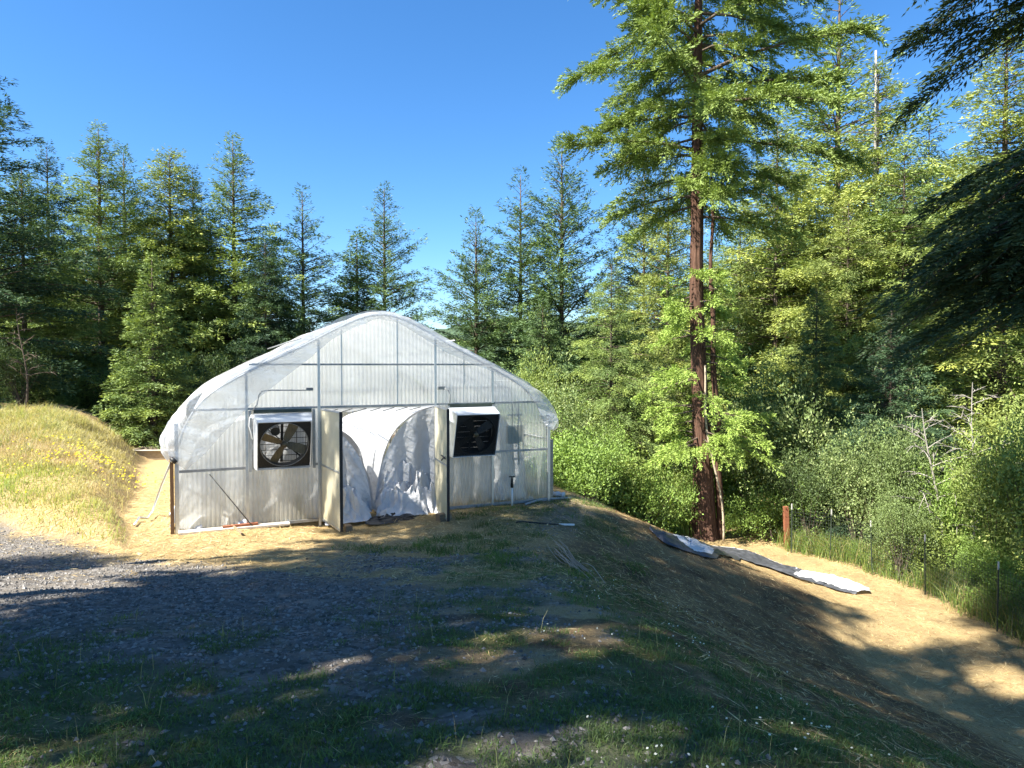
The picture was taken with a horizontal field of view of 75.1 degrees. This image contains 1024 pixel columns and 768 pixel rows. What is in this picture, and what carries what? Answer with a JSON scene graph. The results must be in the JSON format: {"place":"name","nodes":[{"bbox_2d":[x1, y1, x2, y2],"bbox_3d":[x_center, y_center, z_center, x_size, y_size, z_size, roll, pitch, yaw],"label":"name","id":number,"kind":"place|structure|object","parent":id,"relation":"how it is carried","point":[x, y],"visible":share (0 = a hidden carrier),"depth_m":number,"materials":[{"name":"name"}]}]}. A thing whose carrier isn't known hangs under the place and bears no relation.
{"place":"outdoors","nodes":[
{"label":"outdoors","id":0,"kind":"place"},
{"bbox_2d":[274,317,639,371],"bbox_3d":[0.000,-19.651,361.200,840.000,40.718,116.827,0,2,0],"label":"hills","id":1,"kind":"structure","parent":0,"point":[450,332],"depth_m":365.63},
{"bbox_2d":[0,572,948,767],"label":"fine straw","id":2,"kind":"object","parent":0,"point":[517,692],"visible":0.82,"depth_m":4.14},
{"bbox_2d":[0,403,1023,767],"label":"ground","id":3,"kind":"structure","parent":0,"point":[462,757],"depth_m":6.71,"materials":[{"name":"soil"}]},
{"bbox_2d":[6,310,58,407],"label":"dead tree","id":4,"kind":"object","parent":3,"relation":"on","point":[27,385],"visible":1,"depth_m":20.98,"materials":[{"name":"grey plant"}]},
{"bbox_2d":[0,306,81,405],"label":"shrub","id":5,"kind":"object","parent":3,"relation":"on","point":[7,369],"visible":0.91,"depth_m":21.78,"materials":[{"name":"green plant"}]},
{"bbox_2d":[1,139,120,402],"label":"conifer tree","id":6,"kind":"object","parent":3,"relation":"on","point":[55,193],"visible":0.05,"depth_m":35.50,"materials":[{"name":"green plant"}]},
{"bbox_2d":[0,157,122,415],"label":"conifer tree","id":7,"kind":"object","parent":3,"relation":"on","point":[51,396],"visible":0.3,"depth_m":25.89,"materials":[{"name":"green plant"}]},
{"bbox_2d":[0,76,129,407],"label":"conifer tree","id":8,"kind":"object","parent":3,"relation":"on","point":[17,235],"visible":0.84,"depth_m":23.35,"materials":[{"name":"green plant"}]},
{"bbox_2d":[0,400,142,544],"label":"meadow grass","id":9,"kind":"structure","parent":3,"relation":"on","point":[33,428],"depth_m":15.17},
{"bbox_2d":[0,434,162,492],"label":"wildflowers","id":10,"kind":"object","parent":3,"relation":"on","point":[78,452],"visible":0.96,"depth_m":14.85,"materials":[{"name":"yellow plant"}]},
{"bbox_2d":[0,119,205,437],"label":"conifer tree","id":11,"kind":"object","parent":3,"relation":"on","point":[105,275],"visible":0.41,"depth_m":28.22,"materials":[{"name":"green plant"}]},
{"bbox_2d":[16,140,205,402],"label":"conifer tree","id":12,"kind":"object","parent":3,"relation":"on","point":[124,212],"visible":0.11,"depth_m":32.39,"materials":[{"name":"green plant"}]},
{"bbox_2d":[87,306,164,445],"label":"shrub","id":13,"kind":"object","parent":3,"relation":"on","point":[114,371],"visible":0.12,"depth_m":25.85,"materials":[{"name":"green plant"}]},
{"bbox_2d":[91,250,204,449],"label":"conifer tree","id":14,"kind":"object","parent":3,"relation":"on","point":[143,386],"visible":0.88,"depth_m":22.14,"materials":[{"name":"green plant"}]},
{"bbox_2d":[0,222,300,394],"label":"deep wood","id":15,"kind":"object","parent":3,"relation":"on","point":[281,291],"visible":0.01,"depth_m":41.13,"materials":[{"name":"green plant"}]},
{"bbox_2d":[133,446,174,458],"bbox_3d":[-11.046,2.158,20.917,1.600,0.295,1.055,0,2,-4],"label":"raised bed","id":16,"kind":"object","parent":3,"relation":"on","point":[152,453],"visible":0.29,"depth_m":20.50,"materials":[{"name":"wood"}]},
{"bbox_2d":[87,143,238,438],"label":"conifer tree","id":17,"kind":"object","parent":3,"relation":"on","point":[175,248],"visible":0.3,"depth_m":30.22,"materials":[{"name":"green plant"}]},
{"bbox_2d":[116,164,247,377],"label":"conifer tree","id":18,"kind":"object","parent":3,"relation":"on","point":[201,200],"visible":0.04,"depth_m":33.58,"materials":[{"name":"green plant"}]},
{"bbox_2d":[161,290,244,404],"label":"shrub","id":19,"kind":"object","parent":3,"relation":"on","point":[206,378],"visible":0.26,"depth_m":24.50,"materials":[{"name":"green plant"}]},
{"bbox_2d":[117,131,321,445],"bbox_3d":[-13.316,-3.715,31.444,10.632,16.673,10.529,-2,2,-44],"label":"conifer tree","id":20,"kind":"object","parent":3,"relation":"on","point":[236,284],"visible":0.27,"depth_m":30.98,"materials":[{"name":"green plant"}]},
{"bbox_2d":[178,522,289,534],"bbox_3d":[-4.886,2.542,11.768,1.818,0.050,0.200,-1,2,-25],"label":"plank","id":21,"kind":"object","parent":3,"relation":"on","point":[190,531],"visible":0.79,"depth_m":11.66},
{"bbox_2d":[209,474,252,525],"bbox_3d":[-4.951,2.050,11.733,0.703,0.965,0.018,0,2,-16],"label":"metal rod","id":22,"kind":"object","parent":21,"relation":"on","point":[231,500],"visible":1,"depth_m":11.73,"materials":[{"name":"metal"}]},
{"bbox_2d":[223,522,257,527],"bbox_3d":[-4.816,2.503,11.803,0.581,0.045,0.080,-1,2,-25],"label":"plank","id":23,"kind":"object","parent":21,"relation":"on","point":[240,525],"visible":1,"depth_m":11.78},
{"bbox_2d":[216,236,307,368],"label":"conifer tree","id":24,"kind":"object","parent":3,"relation":"on","point":[278,331],"visible":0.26,"depth_m":29.57,"materials":[{"name":"green plant"}]},
{"bbox_2d":[168,415,376,528],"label":"blackout tunnel","id":25,"kind":"structure","parent":3,"relation":"on","point":[355,473],"depth_m":12.97,"materials":[{"name":"grey"}]},
{"bbox_2d":[213,182,359,369],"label":"conifer tree","id":26,"kind":"object","parent":3,"relation":"on","point":[302,297],"visible":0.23,"depth_m":32.53,"materials":[{"name":"green plant"}]},
{"bbox_2d":[321,484,371,524],"bbox_3d":[-3.188,2.258,12.784,0.962,0.664,0.819,-1,2,-24],"label":"crumpled sheet","id":27,"kind":"object","parent":3,"relation":"on","point":[355,508],"visible":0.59,"depth_m":12.65,"materials":[{"name":"grey"}]},
{"bbox_2d":[319,229,392,324],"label":"conifer tree","id":28,"kind":"object","parent":3,"relation":"on","point":[364,293],"visible":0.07,"depth_m":34.52,"materials":[{"name":"green plant"}]},
{"bbox_2d":[159,310,558,534],"bbox_3d":[-4.102,0.523,16.490,7.706,4.105,10.294,-1,2,-24],"label":"greenhouse","id":29,"kind":"object","parent":3,"relation":"on","point":[382,359],"visible":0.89,"depth_m":12.42,"materials":[{"name":"plastic"}]},
{"bbox_2d":[133,457,177,525],"bbox_3d":[-6.506,1.889,11.969,0.487,1.341,2.007,-1,2,-39],"label":"side crank","id":30,"kind":"object","parent":29,"relation":"attached to","point":[174,460],"visible":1,"depth_m":12.15,"materials":[{"name":"metal"}]},
{"bbox_2d":[253,409,311,470],"bbox_3d":[-4.120,0.995,12.015,1.012,1.066,0.637,-1,2,-24],"label":"exhaust fan","id":31,"kind":"object","parent":29,"relation":"attached to","point":[271,420],"visible":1,"depth_m":11.91,"materials":[{"name":"metal"}]},
{"bbox_2d":[252,390,312,410],"bbox_3d":[-4.157,0.292,12.082,1.059,0.387,0.021,-1,2,-24],"label":"power cord","id":32,"kind":"object","parent":29,"relation":"attached to","point":[279,390],"visible":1,"depth_m":12.04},
{"bbox_2d":[320,408,342,531],"bbox_3d":[-3.239,1.500,11.914,0.050,2.070,1.171,-1,2,-32],"label":"door","id":33,"kind":"structure","parent":29,"relation":"in","point":[331,425],"depth_m":11.84,"materials":[{"name":"metal"}]},
{"bbox_2d":[326,406,431,411],"bbox_3d":[-2.681,0.499,13.150,2.200,0.110,0.450,-1,2,-24],"label":"rolled curtain","id":34,"kind":"object","parent":29,"relation":"hanging from","point":[420,408],"visible":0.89,"depth_m":13.02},
{"bbox_2d":[334,406,433,411],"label":"curtain hooks","id":35,"kind":"object","parent":34,"relation":"attached to","point":[383,410],"visible":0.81,"depth_m":13.20,"materials":[{"name":"metal"}]},
{"bbox_2d":[434,405,449,521],"bbox_3d":[-1.352,1.476,12.743,0.050,2.070,1.171,-1,2,-18],"label":"door","id":36,"kind":"structure","parent":29,"relation":"in","point":[441,415],"depth_m":12.65,"materials":[{"name":"metal"}]},
{"bbox_2d":[448,403,499,457],"bbox_3d":[-0.792,0.932,13.515,1.012,1.066,0.693,-1,2,-24],"label":"exhaust fan","id":37,"kind":"object","parent":29,"relation":"attached to","point":[473,434],"visible":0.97,"depth_m":13.43,"materials":[{"name":"metal"}]},
{"bbox_2d":[506,414,523,459],"bbox_3d":[0.089,1.122,14.137,0.430,0.975,0.100,-1,2,-24],"label":"electrical box","id":38,"kind":"object","parent":29,"relation":"attached to","point":[513,432],"visible":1,"depth_m":14.07,"materials":[{"name":"metal"}]},
{"bbox_2d":[0,469,773,661],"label":"straw litter","id":39,"kind":"object","parent":3,"relation":"on","point":[293,554],"visible":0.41,"depth_m":10.76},
{"bbox_2d":[0,518,785,767],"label":"gravel","id":40,"kind":"structure","parent":3,"relation":"on","point":[273,637],"depth_m":5.67,"materials":[{"name":"gravel"}]},
{"bbox_2d":[306,180,480,348],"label":"conifer tree","id":41,"kind":"object","parent":3,"relation":"on","point":[384,286],"visible":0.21,"depth_m":34.50,"materials":[{"name":"green plant"}]},
{"bbox_2d":[365,512,428,524],"bbox_3d":[-2.139,2.540,12.786,1.514,0.102,0.599,-1,2,-24],"label":"black liner","id":42,"kind":"object","parent":3,"relation":"on","point":[386,519],"visible":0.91,"depth_m":12.64,"materials":[{"name":"plastic"}]},
{"bbox_2d":[374,461,437,515],"bbox_3d":[-2.039,2.075,13.293,1.369,1.002,1.031,-1,2,-24],"label":"crumpled sheet","id":43,"kind":"object","parent":3,"relation":"on","point":[398,493],"visible":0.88,"depth_m":13.13,"materials":[{"name":"grey"}]},
{"bbox_2d":[342,405,527,502],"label":"blackout tunnel","id":44,"kind":"structure","parent":3,"relation":"on","point":[370,433],"depth_m":14.38,"materials":[{"name":"grey"}]},
{"bbox_2d":[436,512,451,521],"bbox_3d":[-1.282,2.496,12.498,0.260,0.140,0.160,-1,2,-35],"label":"wood block","id":45,"kind":"object","parent":3,"relation":"on","point":[440,517],"depth_m":12.41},
{"bbox_2d":[10,586,927,767],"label":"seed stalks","id":46,"kind":"object","parent":3,"relation":"on","point":[451,709],"visible":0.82,"depth_m":3.78,"materials":[{"name":"beige plant"}]},
{"bbox_2d":[0,499,983,767],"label":"short grass","id":47,"kind":"structure","parent":3,"relation":"on","point":[558,707],"depth_m":3.83,"materials":[{"name":"plant"}]},
{"bbox_2d":[331,492,655,581],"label":"clump grass","id":48,"kind":"structure","parent":3,"relation":"on","point":[434,548],"depth_m":10.48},
{"bbox_2d":[424,204,578,424],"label":"conifer tree","id":49,"kind":"object","parent":3,"relation":"on","point":[476,297],"visible":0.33,"depth_m":34.28,"materials":[{"name":"green plant"}]},
{"bbox_2d":[509,476,514,505],"bbox_3d":[0.000,2.255,13.837,0.130,0.671,0.123,0,2,0],"label":"garden tap","id":50,"kind":"object","parent":3,"relation":"on","point":[511,484],"visible":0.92,"depth_m":13.85,"materials":[{"name":"white plastic"}]},
{"bbox_2d":[440,167,628,438],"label":"conifer tree","id":51,"kind":"object","parent":3,"relation":"on","point":[518,288],"visible":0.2,"depth_m":35.23,"materials":[{"name":"green plant"}]},
{"bbox_2d":[500,298,592,478],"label":"conifer tree","id":52,"kind":"object","parent":3,"relation":"on","point":[549,337],"visible":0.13,"depth_m":29.78,"materials":[{"name":"green plant"}]},
{"bbox_2d":[524,497,570,505],"bbox_3d":[0.747,2.494,14.308,1.209,0.088,0.170,-1,2,-32],"label":"pipe","id":53,"kind":"object","parent":3,"relation":"on","point":[540,499],"visible":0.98,"depth_m":14.34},
{"bbox_2d":[506,276,590,473],"bbox_3d":[1.008,-0.037,23.517,3.093,7.886,3.056,1,2,41],"label":"shrub","id":54,"kind":"object","parent":3,"relation":"on","point":[538,379],"visible":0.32,"depth_m":23.46,"materials":[{"name":"green plant"}]},
{"bbox_2d":[461,130,657,432],"bbox_3d":[2.026,-4.384,36.116,11.599,18.480,12.469,1,2,27],"label":"conifer tree","id":55,"kind":"object","parent":3,"relation":"on","point":[560,273],"visible":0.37,"depth_m":35.09,"materials":[{"name":"green plant"}]},
{"bbox_2d":[509,348,613,481],"bbox_3d":[1.508,1.192,21.497,3.219,4.815,3.302,-1,2,-27],"label":"shrub","id":56,"kind":"object","parent":3,"relation":"on","point":[568,414],"visible":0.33,"depth_m":21.20,"materials":[{"name":"green plant"}]},
{"bbox_2d":[524,408,607,491],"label":"shrub","id":57,"kind":"object","parent":3,"relation":"on","point":[557,455],"visible":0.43,"depth_m":19.10,"materials":[{"name":"green plant"}]},
{"bbox_2d":[547,537,604,582],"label":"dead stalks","id":58,"kind":"object","parent":3,"relation":"on","point":[575,561],"visible":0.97,"depth_m":9.71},
{"bbox_2d":[527,398,641,504],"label":"shrub","id":59,"kind":"object","parent":3,"relation":"on","point":[593,475],"visible":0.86,"depth_m":18.54,"materials":[{"name":"green plant"}]},
{"bbox_2d":[572,368,642,482],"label":"shrub","id":60,"kind":"object","parent":3,"relation":"on","point":[623,437],"visible":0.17,"depth_m":22.93,"materials":[{"name":"green plant"}]},
{"bbox_2d":[553,258,676,505],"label":"conifer tree","id":61,"kind":"object","parent":3,"relation":"on","point":[617,403],"visible":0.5,"depth_m":25.06,"materials":[{"name":"green plant"}]},
{"bbox_2d":[573,432,664,522],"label":"shrub","id":62,"kind":"object","parent":3,"relation":"on","point":[622,503],"visible":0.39,"depth_m":20.10,"materials":[{"name":"green plant"}]},
{"bbox_2d":[576,168,708,449],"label":"conifer tree","id":63,"kind":"object","parent":3,"relation":"on","point":[627,278],"visible":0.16,"depth_m":36.29,"materials":[{"name":"green plant"}]},
{"bbox_2d":[601,420,703,532],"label":"shrub","id":64,"kind":"object","parent":3,"relation":"on","point":[673,500],"visible":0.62,"depth_m":20.23,"materials":[{"name":"green plant"}]},
{"bbox_2d":[629,388,683,501],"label":"shrub","id":65,"kind":"object","parent":3,"relation":"on","point":[664,465],"visible":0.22,"depth_m":24.97,"materials":[{"name":"green plant"}]},
{"bbox_2d":[575,493,768,537],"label":"tall grass","id":66,"kind":"structure","parent":3,"relation":"on","point":[681,529],"depth_m":21.61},
{"bbox_2d":[654,461,692,526],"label":"shrub","id":67,"kind":"object","parent":3,"relation":"on","point":[687,481],"visible":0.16,"depth_m":22.32,"materials":[{"name":"green plant"}]},
{"bbox_2d":[584,166,769,480],"bbox_3d":[7.052,-2.267,30.298,7.881,15.136,9.183,-1,2,-19],"label":"conifer tree","id":68,"kind":"object","parent":3,"relation":"on","point":[651,279],"visible":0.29,"depth_m":29.41,"materials":[{"name":"green plant"}]},
{"bbox_2d":[542,576,889,767],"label":"daisies","id":69,"kind":"object","parent":3,"relation":"on","point":[661,745],"visible":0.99,"depth_m":4.03,"materials":[{"name":"white plant"}]},
{"bbox_2d":[549,0,889,541],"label":"redwood tree","id":70,"kind":"object","parent":3,"relation":"on","point":[691,59],"visible":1,"depth_m":20.32,"materials":[{"name":"green plant"}]},
{"bbox_2d":[676,459,770,518],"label":"shrub","id":71,"kind":"object","parent":3,"relation":"on","point":[728,483],"visible":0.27,"depth_m":23.21,"materials":[{"name":"green plant"}]},
{"bbox_2d":[660,202,811,485],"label":"conifer tree","id":72,"kind":"object","parent":3,"relation":"on","point":[748,327],"visible":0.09,"depth_m":34.26,"materials":[{"name":"green plant"}]},
{"bbox_2d":[686,340,828,530],"bbox_3d":[8.226,1.726,23.076,4.935,6.514,5.063,0,2,13],"label":"shrub","id":73,"kind":"object","parent":3,"relation":"on","point":[761,466],"visible":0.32,"depth_m":22.10,"materials":[{"name":"green plant"}]},
{"bbox_2d":[649,526,870,593],"bbox_3d":[6.244,3.967,15.949,4.270,2.126,7.167,1,2,26],"label":"tarp","id":74,"kind":"object","parent":3,"relation":"on","point":[703,549],"visible":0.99,"depth_m":16.47,"materials":[{"name":"grey"}]},
{"bbox_2d":[524,149,1023,463],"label":"deep wood","id":75,"kind":"object","parent":3,"relation":"on","point":[678,351],"visible":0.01,"depth_m":39.16,"materials":[{"name":"green plant"}]},
{"bbox_2d":[670,111,880,470],"bbox_3d":[12.588,-3.765,32.655,11.354,19.217,13.231,1,2,33],"label":"conifer tree","id":76,"kind":"object","parent":3,"relation":"on","point":[794,278],"visible":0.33,"depth_m":31.96,"materials":[{"name":"green plant"}]},
{"bbox_2d":[530,476,1023,767],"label":"dry litter","id":77,"kind":"object","parent":3,"relation":"on","point":[838,692],"visible":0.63,"depth_m":9.81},
{"bbox_2d":[722,451,837,542],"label":"shrub","id":78,"kind":"object","parent":3,"relation":"on","point":[755,520],"visible":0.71,"depth_m":20.79,"materials":[{"name":"green plant"}]},
{"bbox_2d":[783,506,789,546],"bbox_3d":[8.298,4.376,20.131,0.190,1.356,0.130,0,2,0],"label":"wood post","id":79,"kind":"object","parent":3,"relation":"on","point":[785,519],"visible":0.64,"depth_m":20.07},
{"bbox_2d":[720,327,855,514],"bbox_3d":[9.140,1.465,22.545,5.049,7.081,5.179,1,2,21],"label":"shrub","id":80,"kind":"object","parent":3,"relation":"on","point":[784,420],"visible":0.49,"depth_m":21.89,"materials":[{"name":"green plant"}]},
{"bbox_2d":[750,398,856,541],"bbox_3d":[8.867,2.685,20.165,2.750,4.732,2.783,-1,2,-24],"label":"shrub","id":81,"kind":"object","parent":3,"relation":"on","point":[802,478],"visible":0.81,"depth_m":20.16,"materials":[{"name":"green plant"}]},
{"bbox_2d":[719,173,893,482],"bbox_3d":[14.663,-1.627,33.447,10.579,18.100,11.095,0,2,8],"label":"conifer tree","id":82,"kind":"object","parent":3,"relation":"on","point":[818,235],"visible":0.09,"depth_m":33.19,"materials":[{"name":"green plant"}]},
{"bbox_2d":[765,281,869,526],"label":"conifer tree","id":83,"kind":"object","parent":3,"relation":"on","point":[830,383],"visible":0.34,"depth_m":23.26,"materials":[{"name":"green plant"}]},
{"bbox_2d":[758,193,936,498],"bbox_3d":[15.362,-0.576,29.662,8.946,15.849,8.530,1,2,41],"label":"conifer tree","id":84,"kind":"object","parent":3,"relation":"on","point":[836,306],"visible":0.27,"depth_m":29.44,"materials":[{"name":"green plant"}]},
{"bbox_2d":[687,0,1022,460],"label":"conifer tree","id":85,"kind":"object","parent":3,"relation":"on","point":[819,126],"visible":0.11,"depth_m":35.55,"materials":[{"name":"green plant"}]},
{"bbox_2d":[803,393,918,544],"bbox_3d":[10.039,2.656,19.395,3.219,4.815,3.302,1,2,37],"label":"shrub","id":86,"kind":"object","parent":3,"relation":"on","point":[842,494],"visible":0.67,"depth_m":19.19,"materials":[{"name":"green plant"}]},
{"bbox_2d":[752,55,1019,473],"bbox_3d":[17.049,-3.415,32.762,15.255,25.178,15.418,0,2,-9],"label":"conifer tree","id":87,"kind":"object","parent":3,"relation":"on","point":[879,151],"visible":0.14,"depth_m":31.98,"materials":[{"name":"green plant"}]},
{"bbox_2d":[870,50,876,277],"bbox_3d":[17.842,-10.310,32.730,0.312,12.006,0.304,0,2,0],"label":"dead snag","id":88,"kind":"object","parent":87,"relation":"attached to","point":[875,109],"visible":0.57,"depth_m":32.62,"materials":[{"name":"wood"}]},
{"bbox_2d":[814,290,980,564],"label":"conifer tree","id":89,"kind":"object","parent":3,"relation":"on","point":[891,407],"visible":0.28,"depth_m":20.23,"materials":[{"name":"green plant"}]},
{"bbox_2d":[851,440,944,580],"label":"shrub","id":90,"kind":"object","parent":3,"relation":"on","point":[898,517],"visible":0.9,"depth_m":17.03,"materials":[{"name":"green plant"}]},
{"bbox_2d":[797,139,1014,503],"bbox_3d":[18.230,-1.236,29.929,11.708,19.324,11.833,0,2,4],"label":"conifer tree","id":91,"kind":"object","parent":3,"relation":"on","point":[904,219],"visible":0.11,"depth_m":29.50,"materials":[{"name":"green plant"}]},
{"bbox_2d":[791,504,1023,638],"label":"wire fence","id":92,"kind":"object","parent":3,"relation":"on","point":[926,564],"visible":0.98,"depth_m":15.90,"materials":[{"name":"grey metal"}]},
{"bbox_2d":[844,337,977,545],"bbox_3d":[10.856,1.787,18.465,2.994,6.625,3.031,2,2,44],"label":"shrub","id":93,"kind":"object","parent":3,"relation":"on","point":[887,469],"visible":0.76,"depth_m":18.26,"materials":[{"name":"green plant"}]},
{"bbox_2d":[876,499,968,584],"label":"shrub","id":94,"kind":"object","parent":3,"relation":"on","point":[938,550],"visible":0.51,"depth_m":17.09,"materials":[{"name":"green plant"}]},
{"bbox_2d":[847,0,1023,391],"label":"fir tree","id":95,"kind":"object","parent":3,"relation":"on","point":[1001,251],"visible":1,"depth_m":11.44,"materials":[{"name":"green plant"}]},
{"bbox_2d":[847,10,1023,569],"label":"conifer tree","id":96,"kind":"object","parent":3,"relation":"on","point":[1000,370],"visible":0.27,"depth_m":22.59,"materials":[{"name":"green plant"}]},
{"bbox_2d":[856,117,1023,364],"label":"conifer tree","id":97,"kind":"object","parent":3,"relation":"on","point":[929,153],"visible":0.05,"depth_m":35.28,"materials":[{"name":"green plant"}]},
{"bbox_2d":[858,194,1023,506],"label":"conifer tree","id":98,"kind":"object","parent":3,"relation":"on","point":[1016,337],"depth_m":26.70,"materials":[{"name":"green plant"}]},
{"bbox_2d":[893,408,999,571],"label":"dead tree","id":99,"kind":"object","parent":3,"relation":"on","point":[927,452],"visible":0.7,"depth_m":17.44,"materials":[{"name":"wood"}]},
{"bbox_2d":[901,381,1008,575],"bbox_3d":[11.819,2.612,17.501,2.770,5.363,2.804,1,2,40],"label":"shrub","id":100,"kind":"object","parent":3,"relation":"on","point":[934,492],"visible":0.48,"depth_m":17.30,"materials":[{"name":"green plant"}]},
{"bbox_2d":[928,382,1013,538],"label":"dead tree","id":101,"kind":"object","parent":3,"relation":"on","point":[993,396],"visible":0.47,"depth_m":19.02,"materials":[{"name":"wood"}]},
{"bbox_2d":[929,328,1023,570],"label":"shrub","id":102,"kind":"object","parent":3,"relation":"on","point":[975,470],"visible":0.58,"depth_m":16.27,"materials":[{"name":"green plant"}]},
{"bbox_2d":[939,367,1023,576],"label":"shrub","id":103,"kind":"object","parent":3,"relation":"on","point":[1018,538],"visible":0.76,"depth_m":15.43,"materials":[{"name":"green plant"}]},
{"bbox_2d":[942,490,1023,591],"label":"shrub","id":104,"kind":"object","parent":3,"relation":"on","point":[982,545],"visible":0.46,"depth_m":16.11,"materials":[{"name":"green plant"}]},
{"bbox_2d":[943,530,1022,594],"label":"shrub","id":105,"kind":"object","parent":3,"relation":"on","point":[971,557],"visible":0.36,"depth_m":15.94,"materials":[{"name":"green plant"}]},
{"bbox_2d":[963,528,1023,614],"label":"shrub","id":106,"kind":"object","parent":3,"relation":"on","point":[1004,577],"visible":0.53,"depth_m":14.90,"materials":[{"name":"green plant"}]},
{"bbox_2d":[0,0,1023,330],"label":"sky","id":107,"kind":"structure","parent":0,"point":[440,101],"materials":[{"name":"blue"}]},
{"bbox_2d":[749,513,1023,646],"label":"tall grass","id":108,"kind":"structure","parent":0,"point":[1003,616],"depth_m":16.68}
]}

